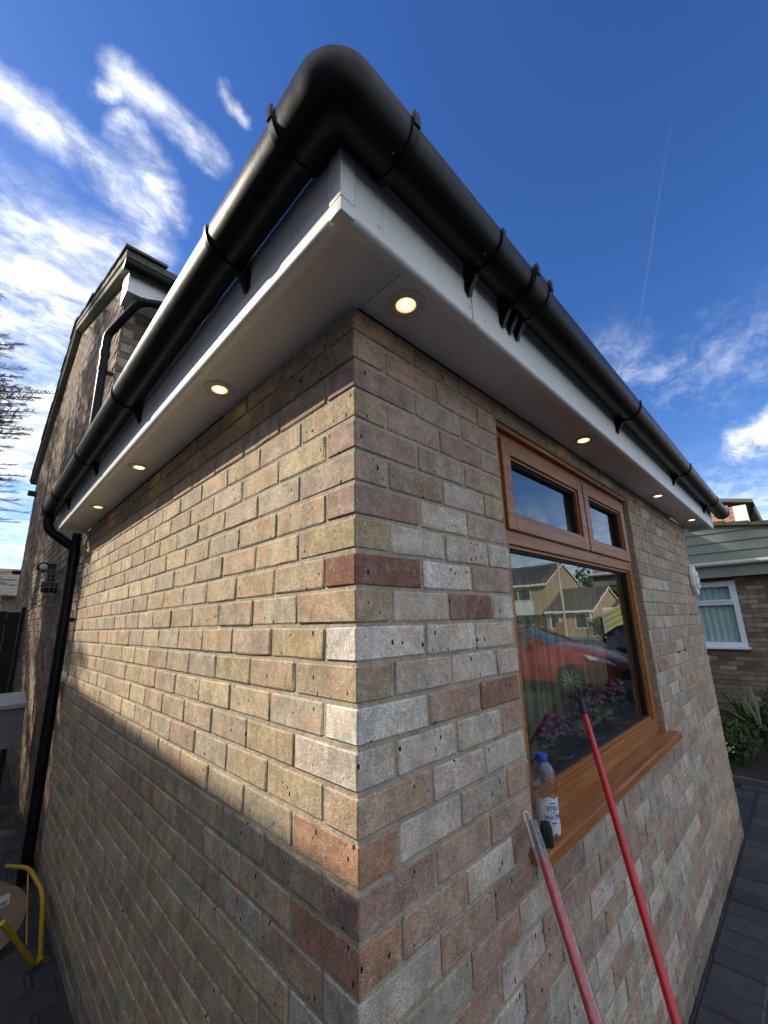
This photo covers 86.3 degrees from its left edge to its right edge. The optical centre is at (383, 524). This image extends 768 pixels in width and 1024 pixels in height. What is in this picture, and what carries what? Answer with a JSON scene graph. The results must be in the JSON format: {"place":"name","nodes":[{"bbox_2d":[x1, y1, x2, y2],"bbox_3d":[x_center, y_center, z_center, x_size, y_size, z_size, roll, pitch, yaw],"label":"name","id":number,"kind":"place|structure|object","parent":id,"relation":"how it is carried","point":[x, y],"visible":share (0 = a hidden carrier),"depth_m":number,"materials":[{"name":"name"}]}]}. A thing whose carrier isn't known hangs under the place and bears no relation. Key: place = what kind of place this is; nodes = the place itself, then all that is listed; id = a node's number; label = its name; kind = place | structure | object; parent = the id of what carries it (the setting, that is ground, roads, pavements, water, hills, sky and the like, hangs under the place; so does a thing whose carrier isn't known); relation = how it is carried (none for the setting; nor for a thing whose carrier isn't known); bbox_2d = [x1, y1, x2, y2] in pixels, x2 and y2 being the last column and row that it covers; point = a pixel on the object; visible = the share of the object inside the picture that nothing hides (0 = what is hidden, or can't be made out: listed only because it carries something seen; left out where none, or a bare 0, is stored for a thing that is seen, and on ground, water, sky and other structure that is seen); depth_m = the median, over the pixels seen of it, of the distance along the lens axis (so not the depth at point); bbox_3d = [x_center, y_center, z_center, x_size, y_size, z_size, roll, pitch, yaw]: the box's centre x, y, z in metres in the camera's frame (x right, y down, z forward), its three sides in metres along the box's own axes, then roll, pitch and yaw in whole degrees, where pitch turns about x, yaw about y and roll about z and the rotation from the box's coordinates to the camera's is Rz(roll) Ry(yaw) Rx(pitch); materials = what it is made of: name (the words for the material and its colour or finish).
{"place":"outdoors","nodes":[
{"label":"outdoors","id":0,"kind":"place"},
{"bbox_2d":[0,750,767,1023],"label":"pavement","id":1,"kind":"structure","parent":0,"point":[733,988],"depth_m":1.99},
{"bbox_2d":[0,881,26,949],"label":"cable reel","id":2,"kind":"object","parent":1,"relation":"on","point":[13,903],"visible":0.93,"depth_m":2.06,"materials":[{"name":"cardboard"}]},
{"bbox_2d":[0,691,27,787],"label":"wheelie bin","id":3,"kind":"object","parent":1,"relation":"on","point":[13,705],"visible":1,"depth_m":3.63,"materials":[{"name":"grey plastic"}]},
{"bbox_2d":[0,864,44,966],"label":"yellow trestle","id":4,"kind":"object","parent":1,"relation":"on","point":[16,941],"visible":1,"depth_m":2.00,"materials":[{"name":"yellow metal"}]},
{"bbox_2d":[5,243,218,885],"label":"house","id":5,"kind":"structure","parent":1,"relation":"on","point":[114,318],"depth_m":3.98,"materials":[{"name":"brick"}]},
{"bbox_2d":[0,607,25,693],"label":"alley gate","id":6,"kind":"structure","parent":5,"relation":"attached to","point":[11,622],"depth_m":5.98,"materials":[{"name":"black wood"}]},
{"bbox_2d":[36,562,55,580],"bbox_3d":[-3.584,0.498,4.336,0.156,0.194,0.096,12,-19,-43],"label":"security light","id":7,"kind":"object","parent":5,"relation":"attached to","point":[43,566],"visible":0.85,"depth_m":4.33,"materials":[{"name":"black"}]},
{"bbox_2d":[19,580,46,606],"bbox_3d":[-4.459,0.902,5.171,0.032,0.174,2.551,12,-19,-44],"label":"cable","id":8,"kind":"object","parent":7,"relation":"attached to","point":[29,596],"visible":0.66,"depth_m":5.33,"materials":[{"name":"grey plastic"}]},
{"bbox_2d":[31,569,62,607],"bbox_3d":[-3.333,0.635,4.045,0.161,0.347,0.388,12,-19,-43],"label":"flue guard","id":9,"kind":"object","parent":5,"relation":"attached to","point":[48,588],"visible":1,"depth_m":3.99,"materials":[{"name":"grey metal"}]},
{"bbox_2d":[37,44,743,1023],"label":"brick extension","id":10,"kind":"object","parent":1,"relation":"on","point":[293,764],"visible":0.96,"depth_m":1.10,"materials":[{"name":"brick"}]},
{"bbox_2d":[540,820,553,848],"bbox_3d":[0.431,0.821,1.089,0.039,0.061,0.028,12,-19,-43],"label":"tool holder","id":11,"kind":"object","parent":10,"relation":"on","point":[546,832],"visible":0.99,"depth_m":1.08,"materials":[{"name":"black plastic"}]},
{"bbox_2d":[535,709,575,771],"bbox_3d":[0.652,0.831,1.542,0.274,0.241,0.112,12,-19,-43],"label":"potted plant","id":12,"kind":"object","parent":10,"relation":"on","point":[556,757],"visible":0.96,"depth_m":1.52,"materials":[{"name":"purple plant"}]},
{"bbox_2d":[510,469,613,758],"bbox_3d":[0.715,0.335,1.858,1.302,1.216,0.043,12,-19,-43],"label":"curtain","id":13,"kind":"object","parent":10,"relation":"hanging from","point":[561,647],"visible":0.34,"depth_m":1.91,"materials":[{"name":"clear glass"}]},
{"bbox_2d":[563,680,606,750],"bbox_3d":[0.878,0.841,1.769,0.330,0.316,0.126,12,-19,-43],"label":"potted plant","id":14,"kind":"object","parent":10,"relation":"on","point":[582,737],"visible":0.76,"depth_m":1.75,"materials":[{"name":"pink plant"}]},
{"bbox_2d":[495,420,681,867],"bbox_3d":[0.825,0.397,1.856,1.568,1.293,0.392,12,-19,-43],"label":"window","id":15,"kind":"structure","parent":10,"relation":"in","point":[597,541],"depth_m":1.77,"materials":[{"name":"brown wood"}]},
{"bbox_2d":[531,751,561,838],"bbox_3d":[0.456,0.761,1.158,0.068,0.208,0.068,12,-19,-43],"label":"water bottle","id":16,"kind":"object","parent":15,"relation":"on","point":[547,808],"visible":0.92,"depth_m":1.13,"materials":[{"name":"clear plastic"}]},
{"bbox_2d":[599,677,630,733],"bbox_3d":[1.147,0.908,2.024,0.278,0.291,0.112,12,-19,-43],"label":"potted plant","id":17,"kind":"object","parent":10,"relation":"on","point":[615,723],"visible":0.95,"depth_m":2.00,"materials":[{"name":"purple plant"}]},
{"bbox_2d":[689,566,700,594],"bbox_3d":[2.537,0.454,3.335,0.185,0.231,0.043,12,-19,-43],"label":"wall plaque","id":18,"kind":"object","parent":10,"relation":"attached to","point":[695,580],"depth_m":3.29,"materials":[{"name":"white plastic"}]},
{"bbox_2d":[523,811,603,1023],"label":"sleeved pole","id":19,"kind":"object","parent":1,"relation":"on","point":[581,979],"visible":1,"depth_m":0.85,"materials":[{"name":"red plastic"}]},
{"bbox_2d":[574,687,681,1023],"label":"telescopic pole","id":20,"kind":"object","parent":1,"relation":"on","point":[670,1002],"visible":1,"depth_m":1.07,"materials":[{"name":"red metal"}]},
{"bbox_2d":[732,775,767,788],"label":"bed edging","id":21,"kind":"object","parent":1,"relation":"on","point":[738,781],"depth_m":3.81,"materials":[{"name":"grey concrete"}]},
{"bbox_2d":[0,0,767,568],"label":"sky","id":22,"kind":"structure","parent":0,"point":[620,147],"materials":[{"name":"blue"}]},
{"label":"ground","id":23,"kind":"structure","parent":0,"visible":0},
{"bbox_2d":[0,568,20,649],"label":"house","id":24,"kind":"structure","parent":23,"relation":"on","point":[8,603],"depth_m":16.79,"materials":[{"name":"brick"}]},
{"bbox_2d":[0,293,33,595],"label":"conifer tree","id":25,"kind":"object","parent":23,"relation":"on","point":[4,368],"visible":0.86,"depth_m":12.97,"materials":[{"name":"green plant"}]},
{"bbox_2d":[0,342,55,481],"bbox_3d":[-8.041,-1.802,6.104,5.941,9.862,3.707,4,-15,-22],"label":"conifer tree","id":26,"kind":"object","parent":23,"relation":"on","point":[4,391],"visible":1,"depth_m":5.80,"materials":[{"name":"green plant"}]},
{"bbox_2d":[670,498,762,522],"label":"gable house","id":27,"kind":"structure","parent":23,"relation":"on","point":[742,509],"depth_m":14.36,"materials":[{"name":"white paint"}]},
{"bbox_2d":[678,520,767,714],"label":"neighbour bungalow","id":28,"kind":"object","parent":23,"relation":"on","point":[728,561],"visible":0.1,"depth_m":6.77,"materials":[{"name":"brick"}]},
{"bbox_2d":[696,580,751,649],"bbox_3d":[5.630,1.544,6.997,0.172,1.110,0.795,12,-19,-43],"label":"window","id":29,"kind":"structure","parent":28,"relation":"in","point":[720,614],"depth_m":6.96,"materials":[{"name":"white plastic"}]},
{"bbox_2d":[719,710,767,780],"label":"flower bed","id":30,"kind":"object","parent":23,"relation":"on","point":[753,769],"depth_m":4.32,"materials":[{"name":"soil"}]},
{"bbox_2d":[718,691,767,721],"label":"strap leaf plant","id":31,"kind":"object","parent":30,"relation":"on","point":[745,708],"visible":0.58,"depth_m":6.01,"materials":[{"name":"green plant"}]},
{"bbox_2d":[720,685,767,738],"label":"strap leaf plant","id":32,"kind":"object","parent":30,"relation":"on","point":[761,720],"visible":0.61,"depth_m":5.28,"materials":[{"name":"green plant"}]},
{"bbox_2d":[721,715,767,765],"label":"ground shrub","id":33,"kind":"object","parent":30,"relation":"on","point":[734,740],"visible":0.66,"depth_m":4.34,"materials":[{"name":"green plant"}]},
{"bbox_2d":[752,688,767,723],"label":"ground shrub","id":34,"kind":"object","parent":30,"relation":"on","point":[764,699],"visible":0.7,"depth_m":5.36,"materials":[{"name":"green plant"}]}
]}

